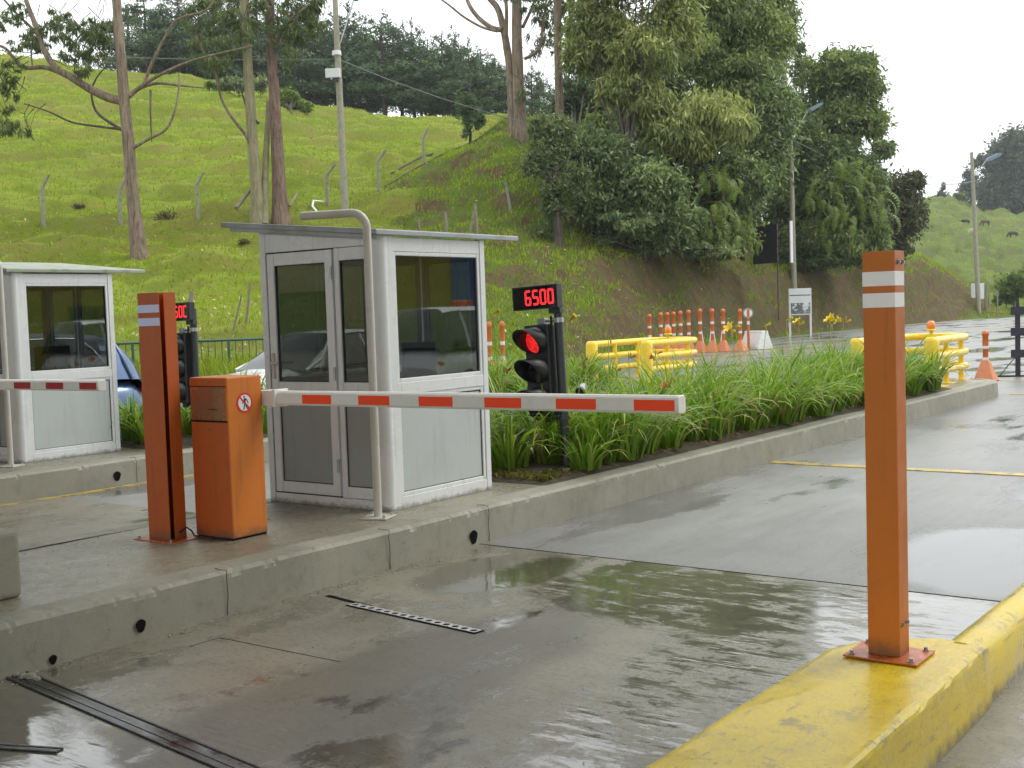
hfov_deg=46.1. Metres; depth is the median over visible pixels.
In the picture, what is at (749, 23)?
broadleaf tree
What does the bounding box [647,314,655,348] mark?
delineator post
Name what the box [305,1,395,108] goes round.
pine tree
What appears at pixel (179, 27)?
pine tree
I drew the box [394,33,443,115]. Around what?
pine tree
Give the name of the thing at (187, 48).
pine tree
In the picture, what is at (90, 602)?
island kerb
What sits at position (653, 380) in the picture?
daylily
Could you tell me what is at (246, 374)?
daylily
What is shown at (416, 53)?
pine tree
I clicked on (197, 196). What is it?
fence post
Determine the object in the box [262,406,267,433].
daylily
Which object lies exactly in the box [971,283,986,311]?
white road board
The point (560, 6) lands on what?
gum tree
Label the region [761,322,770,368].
lily flower stalk
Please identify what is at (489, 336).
delineator post
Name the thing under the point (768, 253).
billboard
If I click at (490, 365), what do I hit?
daylily
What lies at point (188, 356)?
lane signal
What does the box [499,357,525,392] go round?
daylily
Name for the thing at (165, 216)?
grass heap
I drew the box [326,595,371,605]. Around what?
drain slot
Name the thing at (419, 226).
wooden stake
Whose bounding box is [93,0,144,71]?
pine tree
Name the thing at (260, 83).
ridge shrub
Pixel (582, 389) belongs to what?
lane camera
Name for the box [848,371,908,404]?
daylily
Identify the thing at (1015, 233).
cow
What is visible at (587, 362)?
daylily
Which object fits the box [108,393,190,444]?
daylily
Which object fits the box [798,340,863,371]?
daylily
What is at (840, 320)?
lily flower stalk
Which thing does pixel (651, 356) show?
lily flower stalk
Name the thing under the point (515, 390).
daylily
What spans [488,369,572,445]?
daylily
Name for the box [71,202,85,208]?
grass heap
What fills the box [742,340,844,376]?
daylily
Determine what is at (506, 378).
daylily
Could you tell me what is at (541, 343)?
lane signal
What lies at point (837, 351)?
daylily
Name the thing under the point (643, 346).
guard rail
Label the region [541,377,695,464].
daylily
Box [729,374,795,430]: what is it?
daylily
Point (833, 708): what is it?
yellow kerb
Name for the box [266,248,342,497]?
door
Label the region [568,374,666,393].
daylily
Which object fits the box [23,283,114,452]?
window frame
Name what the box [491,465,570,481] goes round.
moss patch
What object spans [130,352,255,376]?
long grass
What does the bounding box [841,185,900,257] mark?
hanging fern
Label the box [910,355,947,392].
daylily
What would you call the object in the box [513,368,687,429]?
daylily
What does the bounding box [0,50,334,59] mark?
overhead wire
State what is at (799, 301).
notice board
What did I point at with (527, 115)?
pine tree
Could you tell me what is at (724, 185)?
hanging fern
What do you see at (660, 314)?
delineator post
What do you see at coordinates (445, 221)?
wooden stake
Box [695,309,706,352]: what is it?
delineator post
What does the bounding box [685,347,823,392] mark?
daylily
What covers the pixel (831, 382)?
daylily
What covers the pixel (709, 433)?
daylily
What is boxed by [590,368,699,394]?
daylily
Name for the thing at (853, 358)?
daylily
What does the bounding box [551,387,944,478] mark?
dry leaf litter
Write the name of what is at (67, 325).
window pane
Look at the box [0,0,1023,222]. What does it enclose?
sky
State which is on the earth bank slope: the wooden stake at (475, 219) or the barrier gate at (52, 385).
the wooden stake at (475, 219)
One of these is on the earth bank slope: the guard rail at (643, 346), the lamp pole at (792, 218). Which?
the lamp pole at (792, 218)
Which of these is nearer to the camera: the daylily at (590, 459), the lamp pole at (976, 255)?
the daylily at (590, 459)
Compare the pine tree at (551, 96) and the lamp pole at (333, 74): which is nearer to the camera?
the lamp pole at (333, 74)
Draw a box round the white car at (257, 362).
[181,351,265,411]
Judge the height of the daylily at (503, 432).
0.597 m
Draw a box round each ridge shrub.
[207,74,268,96]
[279,85,314,114]
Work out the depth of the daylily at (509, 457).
10.56 m
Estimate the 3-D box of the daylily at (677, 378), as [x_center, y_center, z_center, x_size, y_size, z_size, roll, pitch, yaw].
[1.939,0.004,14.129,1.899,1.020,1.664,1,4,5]
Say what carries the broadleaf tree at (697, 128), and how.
on the earth bank slope
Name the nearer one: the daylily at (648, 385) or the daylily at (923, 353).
the daylily at (648, 385)
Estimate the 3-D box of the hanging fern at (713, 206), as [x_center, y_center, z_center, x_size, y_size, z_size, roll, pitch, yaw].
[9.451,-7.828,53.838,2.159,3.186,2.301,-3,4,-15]
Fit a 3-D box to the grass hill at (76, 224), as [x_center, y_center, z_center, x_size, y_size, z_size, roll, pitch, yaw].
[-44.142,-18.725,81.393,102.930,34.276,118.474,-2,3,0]
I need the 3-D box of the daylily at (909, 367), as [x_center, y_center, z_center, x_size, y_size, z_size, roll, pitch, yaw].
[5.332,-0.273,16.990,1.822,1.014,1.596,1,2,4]
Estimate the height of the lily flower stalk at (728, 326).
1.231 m
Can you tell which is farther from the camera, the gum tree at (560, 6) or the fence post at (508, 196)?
the gum tree at (560, 6)
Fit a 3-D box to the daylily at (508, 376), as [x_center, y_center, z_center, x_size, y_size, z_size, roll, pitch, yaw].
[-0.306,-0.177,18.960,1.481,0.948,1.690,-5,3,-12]
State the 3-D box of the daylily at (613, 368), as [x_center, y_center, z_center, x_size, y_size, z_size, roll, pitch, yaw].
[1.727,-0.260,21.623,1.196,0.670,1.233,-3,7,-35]
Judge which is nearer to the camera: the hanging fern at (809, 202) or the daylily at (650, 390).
the daylily at (650, 390)
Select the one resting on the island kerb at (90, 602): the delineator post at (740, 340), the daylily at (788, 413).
the daylily at (788, 413)
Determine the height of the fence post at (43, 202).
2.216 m
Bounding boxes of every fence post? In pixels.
[40,174,49,226]
[117,177,124,225]
[195,172,203,219]
[325,163,335,205]
[376,149,386,191]
[422,128,428,164]
[504,182,511,210]
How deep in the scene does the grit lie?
7.13 m
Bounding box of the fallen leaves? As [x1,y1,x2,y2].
[3,140,744,362]
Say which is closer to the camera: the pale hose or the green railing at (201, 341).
the green railing at (201, 341)
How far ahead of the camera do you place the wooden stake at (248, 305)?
31.70 m
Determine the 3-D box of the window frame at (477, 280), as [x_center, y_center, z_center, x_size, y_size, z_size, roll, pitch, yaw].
[-0.560,-0.102,9.341,0.042,1.820,1.040,1,4,36]
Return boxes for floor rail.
[0,743,63,753]
[6,671,263,767]
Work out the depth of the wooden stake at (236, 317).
31.04 m
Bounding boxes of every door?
[191,422,232,537]
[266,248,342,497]
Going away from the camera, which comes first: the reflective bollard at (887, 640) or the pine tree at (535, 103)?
the reflective bollard at (887, 640)
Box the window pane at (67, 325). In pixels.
[26,287,107,370]
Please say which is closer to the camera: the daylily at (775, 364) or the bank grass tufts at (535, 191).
the daylily at (775, 364)
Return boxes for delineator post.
[487,322,493,365]
[499,321,507,367]
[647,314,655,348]
[656,312,664,348]
[665,312,671,348]
[671,311,677,348]
[677,311,685,348]
[685,310,694,348]
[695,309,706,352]
[706,309,718,351]
[718,309,731,351]
[734,309,748,350]
[974,331,998,380]
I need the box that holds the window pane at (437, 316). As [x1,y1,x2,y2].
[395,257,477,377]
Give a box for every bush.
[576,107,651,236]
[585,228,747,263]
[633,122,780,265]
[647,206,765,261]
[758,108,894,271]
[774,217,894,267]
[927,190,971,204]
[990,262,1023,306]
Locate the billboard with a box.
[752,221,792,319]
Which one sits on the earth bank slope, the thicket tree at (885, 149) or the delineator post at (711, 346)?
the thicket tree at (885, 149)
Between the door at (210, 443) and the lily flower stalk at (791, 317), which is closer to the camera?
the door at (210, 443)
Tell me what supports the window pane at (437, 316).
in the toll booth at (430, 315)
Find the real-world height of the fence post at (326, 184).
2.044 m
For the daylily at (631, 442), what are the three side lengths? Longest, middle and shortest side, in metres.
1.625 x 1.423 x 0.868 m
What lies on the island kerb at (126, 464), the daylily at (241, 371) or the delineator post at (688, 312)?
the daylily at (241, 371)
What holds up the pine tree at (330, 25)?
on the grass hill at (76, 224)
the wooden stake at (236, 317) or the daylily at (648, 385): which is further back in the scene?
the wooden stake at (236, 317)
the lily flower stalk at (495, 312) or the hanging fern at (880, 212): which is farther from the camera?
the hanging fern at (880, 212)
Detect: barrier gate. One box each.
[0,379,105,390]
[189,375,685,540]
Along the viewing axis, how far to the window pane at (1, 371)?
12.96 m
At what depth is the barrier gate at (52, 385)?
10.63 m
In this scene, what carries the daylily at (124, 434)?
on the island kerb at (126, 464)
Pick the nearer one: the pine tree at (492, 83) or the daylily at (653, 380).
the daylily at (653, 380)
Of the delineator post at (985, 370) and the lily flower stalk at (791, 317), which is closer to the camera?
the lily flower stalk at (791, 317)
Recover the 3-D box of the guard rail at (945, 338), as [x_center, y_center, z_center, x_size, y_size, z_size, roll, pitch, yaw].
[7.032,-0.561,20.995,1.690,1.045,2.613,1,4,36]
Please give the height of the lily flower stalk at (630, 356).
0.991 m
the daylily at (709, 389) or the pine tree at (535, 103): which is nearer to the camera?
the daylily at (709, 389)
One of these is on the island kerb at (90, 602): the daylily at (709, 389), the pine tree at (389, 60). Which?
the daylily at (709, 389)
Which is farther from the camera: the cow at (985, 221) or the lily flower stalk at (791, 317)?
the cow at (985, 221)
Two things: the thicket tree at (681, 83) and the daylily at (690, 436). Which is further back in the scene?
the thicket tree at (681, 83)
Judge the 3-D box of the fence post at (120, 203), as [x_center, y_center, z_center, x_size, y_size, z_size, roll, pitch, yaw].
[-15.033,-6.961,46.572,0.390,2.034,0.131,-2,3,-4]
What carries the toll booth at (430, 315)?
on the island kerb at (90, 602)
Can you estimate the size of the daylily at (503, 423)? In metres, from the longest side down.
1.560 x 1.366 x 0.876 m
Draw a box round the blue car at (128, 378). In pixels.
[115,343,141,439]
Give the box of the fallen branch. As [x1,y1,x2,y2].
[385,153,442,186]
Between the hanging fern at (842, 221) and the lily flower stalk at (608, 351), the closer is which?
the lily flower stalk at (608, 351)
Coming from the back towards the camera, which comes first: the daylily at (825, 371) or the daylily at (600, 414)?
the daylily at (825, 371)
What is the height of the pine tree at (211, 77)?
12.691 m
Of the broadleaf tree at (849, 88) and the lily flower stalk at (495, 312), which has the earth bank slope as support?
the broadleaf tree at (849, 88)
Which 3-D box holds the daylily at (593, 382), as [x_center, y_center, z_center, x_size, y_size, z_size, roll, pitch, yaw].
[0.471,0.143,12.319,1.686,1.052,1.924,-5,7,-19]
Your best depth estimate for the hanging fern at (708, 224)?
53.49 m
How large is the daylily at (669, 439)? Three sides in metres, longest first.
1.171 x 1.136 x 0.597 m
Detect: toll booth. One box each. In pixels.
[0,262,144,463]
[221,222,517,511]
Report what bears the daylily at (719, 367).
on the island kerb at (90, 602)
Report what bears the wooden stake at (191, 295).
on the grass hill at (76, 224)
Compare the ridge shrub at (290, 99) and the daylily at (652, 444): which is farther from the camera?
the ridge shrub at (290, 99)
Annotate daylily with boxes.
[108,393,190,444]
[118,391,184,440]
[141,403,191,433]
[200,357,264,389]
[208,363,264,388]
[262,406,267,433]
[488,346,525,392]
[488,347,525,384]
[488,352,523,371]
[488,359,515,392]
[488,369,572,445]
[489,350,632,412]
[489,391,535,443]
[490,382,634,463]
[490,410,538,456]
[490,410,573,469]
[492,377,634,454]
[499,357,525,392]
[506,373,527,392]
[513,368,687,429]
[527,415,628,471]
[536,372,706,460]
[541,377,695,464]
[565,345,620,389]
[565,351,610,377]
[566,355,605,392]
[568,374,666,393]
[569,380,650,394]
[570,351,721,402]
[572,374,695,421]
[578,379,720,453]
[583,351,637,386]
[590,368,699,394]
[591,363,726,429]
[596,346,747,394]
[626,347,770,424]
[649,384,735,441]
[654,387,738,449]
[657,374,769,439]
[658,344,773,394]
[659,359,789,410]
[668,355,764,387]
[672,377,725,404]
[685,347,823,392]
[685,371,776,434]
[707,350,843,427]
[715,371,824,410]
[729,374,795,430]
[730,343,850,390]
[731,353,813,376]
[739,360,854,420]
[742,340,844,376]
[745,361,835,424]
[746,346,859,381]
[752,332,844,369]
[765,349,860,382]
[775,346,857,367]
[776,358,863,415]
[779,337,907,379]
[784,364,863,404]
[786,328,861,368]
[793,338,862,369]
[797,342,907,376]
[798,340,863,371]
[810,339,863,360]
[816,358,863,407]
[817,371,864,411]
[833,330,952,381]
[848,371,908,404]
[863,335,952,373]
[905,340,977,390]
[905,346,950,394]
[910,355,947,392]
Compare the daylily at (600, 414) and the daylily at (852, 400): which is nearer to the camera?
the daylily at (600, 414)
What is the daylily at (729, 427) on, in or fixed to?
on the island kerb at (90, 602)
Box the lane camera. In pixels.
[575,383,587,393]
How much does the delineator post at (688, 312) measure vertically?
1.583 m
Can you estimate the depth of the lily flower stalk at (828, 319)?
17.68 m
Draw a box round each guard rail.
[586,326,697,381]
[850,321,968,386]
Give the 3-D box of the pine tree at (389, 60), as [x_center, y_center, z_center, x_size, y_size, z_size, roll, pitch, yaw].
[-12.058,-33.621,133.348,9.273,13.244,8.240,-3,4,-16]
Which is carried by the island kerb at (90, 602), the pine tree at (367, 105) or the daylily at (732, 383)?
the daylily at (732, 383)
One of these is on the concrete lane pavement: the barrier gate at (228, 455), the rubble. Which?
the rubble
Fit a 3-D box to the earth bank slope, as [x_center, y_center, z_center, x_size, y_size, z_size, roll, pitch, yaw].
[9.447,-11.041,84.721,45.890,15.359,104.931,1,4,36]
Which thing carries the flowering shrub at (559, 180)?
on the earth bank slope
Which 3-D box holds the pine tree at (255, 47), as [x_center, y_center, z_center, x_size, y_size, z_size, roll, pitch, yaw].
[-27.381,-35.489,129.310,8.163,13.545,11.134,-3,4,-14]
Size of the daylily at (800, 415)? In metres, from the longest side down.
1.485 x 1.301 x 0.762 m
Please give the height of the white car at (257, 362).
1.515 m
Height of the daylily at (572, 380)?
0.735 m
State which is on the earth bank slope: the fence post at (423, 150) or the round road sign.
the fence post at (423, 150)
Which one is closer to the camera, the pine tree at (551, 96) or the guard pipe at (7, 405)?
the guard pipe at (7, 405)
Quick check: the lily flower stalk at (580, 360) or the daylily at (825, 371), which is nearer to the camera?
the lily flower stalk at (580, 360)
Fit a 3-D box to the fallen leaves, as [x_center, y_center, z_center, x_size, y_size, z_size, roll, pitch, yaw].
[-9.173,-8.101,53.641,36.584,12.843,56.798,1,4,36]
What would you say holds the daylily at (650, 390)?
on the island kerb at (90, 602)
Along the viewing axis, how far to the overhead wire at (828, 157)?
72.31 m
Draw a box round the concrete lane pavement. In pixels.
[0,496,1023,767]
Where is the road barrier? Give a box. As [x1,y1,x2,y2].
[743,331,771,349]
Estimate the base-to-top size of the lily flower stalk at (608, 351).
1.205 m
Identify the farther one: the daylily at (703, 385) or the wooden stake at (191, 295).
the wooden stake at (191, 295)
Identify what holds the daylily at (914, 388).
on the island kerb at (90, 602)
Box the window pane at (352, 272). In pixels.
[341,260,368,381]
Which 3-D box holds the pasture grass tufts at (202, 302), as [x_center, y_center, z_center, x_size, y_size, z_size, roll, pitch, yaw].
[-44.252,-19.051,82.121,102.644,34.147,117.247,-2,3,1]
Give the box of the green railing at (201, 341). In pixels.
[115,338,263,363]
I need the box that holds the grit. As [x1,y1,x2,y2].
[1,503,780,762]
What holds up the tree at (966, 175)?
on the grass hill at (964, 238)
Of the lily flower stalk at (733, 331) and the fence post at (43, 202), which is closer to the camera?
the lily flower stalk at (733, 331)
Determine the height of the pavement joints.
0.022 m
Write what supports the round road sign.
on the ground at (808, 523)
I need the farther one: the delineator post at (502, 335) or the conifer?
the conifer
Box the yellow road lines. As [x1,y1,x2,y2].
[0,323,1023,506]
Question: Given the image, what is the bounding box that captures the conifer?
[936,181,950,196]
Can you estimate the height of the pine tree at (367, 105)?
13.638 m
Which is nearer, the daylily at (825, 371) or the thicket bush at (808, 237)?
the daylily at (825, 371)
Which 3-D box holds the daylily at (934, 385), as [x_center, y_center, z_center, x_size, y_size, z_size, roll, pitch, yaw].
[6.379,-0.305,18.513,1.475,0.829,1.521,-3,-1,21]
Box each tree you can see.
[0,0,252,260]
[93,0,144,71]
[100,0,179,72]
[131,1,192,74]
[136,0,212,75]
[173,0,225,78]
[173,0,253,79]
[178,0,284,223]
[191,3,265,79]
[225,8,289,87]
[248,0,328,230]
[252,0,342,97]
[253,9,301,90]
[277,13,356,104]
[297,21,346,105]
[303,5,357,105]
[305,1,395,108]
[332,16,393,112]
[341,8,436,115]
[353,35,391,113]
[369,19,432,115]
[378,17,445,117]
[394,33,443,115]
[405,35,440,117]
[411,28,476,115]
[417,24,487,116]
[433,35,499,116]
[441,0,564,143]
[452,44,505,114]
[467,53,530,114]
[493,74,534,116]
[506,62,552,115]
[528,77,554,110]
[544,70,613,123]
[550,0,717,240]
[554,0,583,127]
[562,119,716,250]
[568,38,811,223]
[620,80,760,192]
[658,0,803,144]
[670,6,822,226]
[693,70,811,260]
[772,0,814,111]
[781,124,898,233]
[795,42,899,150]
[881,165,932,259]
[955,164,981,202]
[964,121,1023,214]
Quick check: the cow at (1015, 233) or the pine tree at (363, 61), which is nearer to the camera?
the pine tree at (363, 61)
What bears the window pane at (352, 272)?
in the toll booth at (430, 315)
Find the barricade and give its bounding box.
[997,307,1023,376]
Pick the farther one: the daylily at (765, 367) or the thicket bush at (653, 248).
the thicket bush at (653, 248)
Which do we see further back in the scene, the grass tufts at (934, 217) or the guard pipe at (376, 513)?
the grass tufts at (934, 217)
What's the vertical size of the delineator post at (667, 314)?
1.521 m
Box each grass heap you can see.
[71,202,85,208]
[152,207,181,219]
[236,238,252,245]
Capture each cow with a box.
[979,220,989,225]
[1006,231,1017,237]
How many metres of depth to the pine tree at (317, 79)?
131.73 m
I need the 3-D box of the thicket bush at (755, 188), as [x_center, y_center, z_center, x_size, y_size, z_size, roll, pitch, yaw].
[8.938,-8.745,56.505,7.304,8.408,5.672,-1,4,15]
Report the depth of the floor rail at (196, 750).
5.10 m
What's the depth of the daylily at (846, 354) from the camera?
17.52 m
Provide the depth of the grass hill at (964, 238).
221.24 m
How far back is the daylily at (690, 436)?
12.40 m
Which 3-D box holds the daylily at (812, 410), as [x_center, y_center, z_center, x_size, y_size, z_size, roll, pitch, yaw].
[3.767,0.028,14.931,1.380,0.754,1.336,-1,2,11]
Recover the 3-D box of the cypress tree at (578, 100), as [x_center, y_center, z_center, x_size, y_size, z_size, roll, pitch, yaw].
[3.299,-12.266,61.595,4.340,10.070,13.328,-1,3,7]
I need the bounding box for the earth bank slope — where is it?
[385,116,1022,362]
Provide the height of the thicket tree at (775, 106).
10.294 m
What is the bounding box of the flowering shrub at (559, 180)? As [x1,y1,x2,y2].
[512,106,595,246]
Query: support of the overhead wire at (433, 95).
attached to the lamp pole at (333, 74)
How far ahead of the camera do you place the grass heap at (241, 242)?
44.75 m
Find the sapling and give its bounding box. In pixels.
[451,87,486,143]
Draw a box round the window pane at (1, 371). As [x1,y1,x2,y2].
[0,298,8,372]
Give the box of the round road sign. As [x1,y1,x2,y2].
[743,308,752,349]
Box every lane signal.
[175,302,198,407]
[512,283,570,466]
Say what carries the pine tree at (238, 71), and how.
on the grass hill at (76, 224)
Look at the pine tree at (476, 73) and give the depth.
124.82 m
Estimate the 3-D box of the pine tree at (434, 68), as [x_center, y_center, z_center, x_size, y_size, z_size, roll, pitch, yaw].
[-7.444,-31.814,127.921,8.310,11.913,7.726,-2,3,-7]
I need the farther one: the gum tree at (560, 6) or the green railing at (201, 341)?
the gum tree at (560, 6)
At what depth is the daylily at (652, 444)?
11.59 m
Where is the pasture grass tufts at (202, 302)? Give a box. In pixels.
[0,53,526,360]
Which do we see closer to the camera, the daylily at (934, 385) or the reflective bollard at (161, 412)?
the reflective bollard at (161, 412)
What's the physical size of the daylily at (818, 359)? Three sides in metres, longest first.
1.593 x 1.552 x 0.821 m
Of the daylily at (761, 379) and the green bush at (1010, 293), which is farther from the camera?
the green bush at (1010, 293)
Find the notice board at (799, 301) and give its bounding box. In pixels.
[788,288,811,335]
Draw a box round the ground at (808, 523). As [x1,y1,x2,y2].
[50,315,1023,600]
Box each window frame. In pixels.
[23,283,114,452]
[393,251,485,496]
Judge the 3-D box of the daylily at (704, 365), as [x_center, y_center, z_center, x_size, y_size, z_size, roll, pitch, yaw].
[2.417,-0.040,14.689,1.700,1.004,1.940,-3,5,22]
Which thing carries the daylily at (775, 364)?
on the island kerb at (90, 602)
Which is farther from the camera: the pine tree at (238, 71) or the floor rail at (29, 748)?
the pine tree at (238, 71)
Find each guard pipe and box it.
[0,261,24,467]
[300,209,395,519]
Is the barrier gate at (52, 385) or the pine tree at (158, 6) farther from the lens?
the pine tree at (158, 6)
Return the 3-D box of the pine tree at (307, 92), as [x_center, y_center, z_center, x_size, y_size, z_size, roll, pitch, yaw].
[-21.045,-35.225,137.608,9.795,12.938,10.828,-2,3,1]
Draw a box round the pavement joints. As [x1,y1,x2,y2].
[189,544,1000,661]
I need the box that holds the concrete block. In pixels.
[0,527,20,600]
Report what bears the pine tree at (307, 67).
on the grass hill at (76, 224)
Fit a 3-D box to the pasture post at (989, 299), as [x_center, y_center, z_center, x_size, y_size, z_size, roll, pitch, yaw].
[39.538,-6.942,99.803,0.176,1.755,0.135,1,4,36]
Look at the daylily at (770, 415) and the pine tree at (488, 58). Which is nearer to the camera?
the daylily at (770, 415)
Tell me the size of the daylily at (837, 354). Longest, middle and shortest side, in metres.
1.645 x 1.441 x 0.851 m
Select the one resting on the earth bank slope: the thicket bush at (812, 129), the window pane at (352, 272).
the thicket bush at (812, 129)
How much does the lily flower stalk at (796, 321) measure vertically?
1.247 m
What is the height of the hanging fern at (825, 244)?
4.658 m
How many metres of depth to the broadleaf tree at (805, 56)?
75.47 m
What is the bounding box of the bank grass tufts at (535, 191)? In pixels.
[381,114,1022,362]
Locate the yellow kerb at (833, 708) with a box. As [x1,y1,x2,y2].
[646,583,1023,767]
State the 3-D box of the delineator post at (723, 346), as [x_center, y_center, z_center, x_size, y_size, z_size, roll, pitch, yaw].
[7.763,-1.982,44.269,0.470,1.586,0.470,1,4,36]
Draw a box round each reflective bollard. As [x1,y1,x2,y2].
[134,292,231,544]
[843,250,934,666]
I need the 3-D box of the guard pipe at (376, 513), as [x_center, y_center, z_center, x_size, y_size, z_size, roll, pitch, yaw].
[-1.181,-0.139,8.617,0.589,2.204,0.200,-1,4,16]
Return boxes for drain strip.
[345,603,484,633]
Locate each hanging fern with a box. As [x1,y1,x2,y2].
[684,206,740,268]
[689,161,734,206]
[695,174,743,243]
[727,212,763,261]
[789,179,829,230]
[805,181,859,261]
[826,211,856,247]
[827,147,867,203]
[841,159,900,221]
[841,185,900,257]
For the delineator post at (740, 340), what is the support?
on the ground at (808, 523)
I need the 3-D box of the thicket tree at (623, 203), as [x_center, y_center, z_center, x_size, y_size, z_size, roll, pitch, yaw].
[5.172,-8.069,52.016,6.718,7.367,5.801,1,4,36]
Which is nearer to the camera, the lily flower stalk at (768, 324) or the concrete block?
the concrete block
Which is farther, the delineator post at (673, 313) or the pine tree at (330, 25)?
the pine tree at (330, 25)
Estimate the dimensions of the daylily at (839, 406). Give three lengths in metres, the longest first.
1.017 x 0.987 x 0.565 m
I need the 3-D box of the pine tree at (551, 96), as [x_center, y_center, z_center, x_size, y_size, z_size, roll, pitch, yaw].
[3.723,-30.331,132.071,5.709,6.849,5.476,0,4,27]
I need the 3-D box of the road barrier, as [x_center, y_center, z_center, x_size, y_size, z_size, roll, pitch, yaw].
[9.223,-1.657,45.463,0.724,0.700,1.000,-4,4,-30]
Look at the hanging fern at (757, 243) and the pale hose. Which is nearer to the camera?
the pale hose
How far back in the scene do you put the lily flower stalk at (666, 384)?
12.75 m
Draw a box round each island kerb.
[0,375,717,503]
[0,378,998,679]
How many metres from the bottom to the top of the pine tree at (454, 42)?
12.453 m
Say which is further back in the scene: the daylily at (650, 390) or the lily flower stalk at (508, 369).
the daylily at (650, 390)
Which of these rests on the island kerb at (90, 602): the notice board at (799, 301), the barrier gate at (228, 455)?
the barrier gate at (228, 455)
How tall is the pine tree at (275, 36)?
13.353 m
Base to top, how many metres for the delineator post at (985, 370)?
1.020 m
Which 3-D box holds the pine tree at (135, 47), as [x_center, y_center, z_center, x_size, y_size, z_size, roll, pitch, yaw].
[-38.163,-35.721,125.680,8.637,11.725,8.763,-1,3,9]
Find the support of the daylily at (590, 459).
on the island kerb at (90, 602)
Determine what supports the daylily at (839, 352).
on the island kerb at (90, 602)
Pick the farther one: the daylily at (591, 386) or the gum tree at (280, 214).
the gum tree at (280, 214)
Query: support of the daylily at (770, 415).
on the island kerb at (90, 602)
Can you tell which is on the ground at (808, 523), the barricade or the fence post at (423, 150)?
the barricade
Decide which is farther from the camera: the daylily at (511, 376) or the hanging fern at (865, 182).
the hanging fern at (865, 182)
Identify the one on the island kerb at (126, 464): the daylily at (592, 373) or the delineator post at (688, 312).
the daylily at (592, 373)
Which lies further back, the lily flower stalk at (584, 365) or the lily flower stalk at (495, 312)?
the lily flower stalk at (584, 365)
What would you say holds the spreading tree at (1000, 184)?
on the grass hill at (964, 238)
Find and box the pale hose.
[312,200,323,210]
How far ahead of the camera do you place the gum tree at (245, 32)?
47.05 m
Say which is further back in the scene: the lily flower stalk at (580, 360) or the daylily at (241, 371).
the daylily at (241, 371)
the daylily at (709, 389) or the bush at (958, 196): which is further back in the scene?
the bush at (958, 196)
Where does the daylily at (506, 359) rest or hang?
on the island kerb at (126, 464)
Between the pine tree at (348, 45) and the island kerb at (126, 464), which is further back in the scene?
the pine tree at (348, 45)
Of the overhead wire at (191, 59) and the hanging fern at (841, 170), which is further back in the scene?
the hanging fern at (841, 170)
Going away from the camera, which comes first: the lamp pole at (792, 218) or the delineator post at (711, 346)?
the delineator post at (711, 346)
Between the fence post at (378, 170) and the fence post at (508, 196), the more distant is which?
the fence post at (378, 170)
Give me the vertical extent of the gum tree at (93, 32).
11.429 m
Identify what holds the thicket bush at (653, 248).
on the earth bank slope
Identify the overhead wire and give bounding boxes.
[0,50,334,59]
[341,60,721,145]
[793,140,975,184]
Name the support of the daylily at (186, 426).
on the island kerb at (126, 464)
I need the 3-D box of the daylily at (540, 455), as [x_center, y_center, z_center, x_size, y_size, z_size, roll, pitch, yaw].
[0.356,0.353,10.951,1.451,0.795,1.496,-3,2,-34]
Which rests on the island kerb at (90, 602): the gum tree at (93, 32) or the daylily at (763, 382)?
the daylily at (763, 382)
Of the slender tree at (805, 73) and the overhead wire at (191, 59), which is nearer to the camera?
the overhead wire at (191, 59)
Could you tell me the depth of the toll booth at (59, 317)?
13.21 m
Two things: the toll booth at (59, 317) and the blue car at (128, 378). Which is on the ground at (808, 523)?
the blue car at (128, 378)
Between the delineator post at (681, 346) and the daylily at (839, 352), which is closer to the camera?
the daylily at (839, 352)
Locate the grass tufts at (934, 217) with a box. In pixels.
[914,197,1023,307]
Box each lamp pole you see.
[325,0,357,208]
[788,103,822,288]
[970,152,1001,313]
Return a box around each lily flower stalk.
[492,308,502,439]
[503,365,511,447]
[565,313,576,414]
[578,353,584,393]
[578,357,589,393]
[604,332,613,385]
[628,352,635,391]
[648,349,662,391]
[660,377,673,390]
[722,322,742,373]
[731,329,735,369]
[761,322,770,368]
[786,316,792,366]
[792,317,803,324]
[823,315,833,354]
[826,312,840,346]
[834,315,851,352]
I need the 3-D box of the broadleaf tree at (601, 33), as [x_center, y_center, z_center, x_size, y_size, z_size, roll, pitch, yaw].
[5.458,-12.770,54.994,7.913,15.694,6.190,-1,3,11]
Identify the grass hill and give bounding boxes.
[0,54,507,361]
[907,195,1023,308]
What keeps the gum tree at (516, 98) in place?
on the earth bank slope
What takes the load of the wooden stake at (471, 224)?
on the earth bank slope
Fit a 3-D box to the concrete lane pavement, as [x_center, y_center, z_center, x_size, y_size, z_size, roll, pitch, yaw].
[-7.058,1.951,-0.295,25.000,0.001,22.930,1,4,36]
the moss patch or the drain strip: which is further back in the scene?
the moss patch
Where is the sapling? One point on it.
(471, 117)
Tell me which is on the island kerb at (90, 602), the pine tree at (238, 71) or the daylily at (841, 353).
the daylily at (841, 353)
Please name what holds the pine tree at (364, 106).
on the grass hill at (76, 224)
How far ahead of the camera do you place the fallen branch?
63.83 m
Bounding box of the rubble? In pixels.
[13,672,40,680]
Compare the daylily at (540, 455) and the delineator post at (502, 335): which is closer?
the daylily at (540, 455)
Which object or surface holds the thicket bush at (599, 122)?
on the earth bank slope
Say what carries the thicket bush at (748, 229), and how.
on the earth bank slope
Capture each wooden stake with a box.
[188,291,193,301]
[233,295,241,329]
[245,283,250,322]
[418,218,420,237]
[444,212,447,231]
[467,211,474,239]
[473,203,478,239]
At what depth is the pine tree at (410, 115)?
139.34 m
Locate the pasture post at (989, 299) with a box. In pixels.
[988,290,989,308]
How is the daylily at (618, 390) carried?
on the island kerb at (90, 602)
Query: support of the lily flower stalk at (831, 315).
on the island kerb at (90, 602)

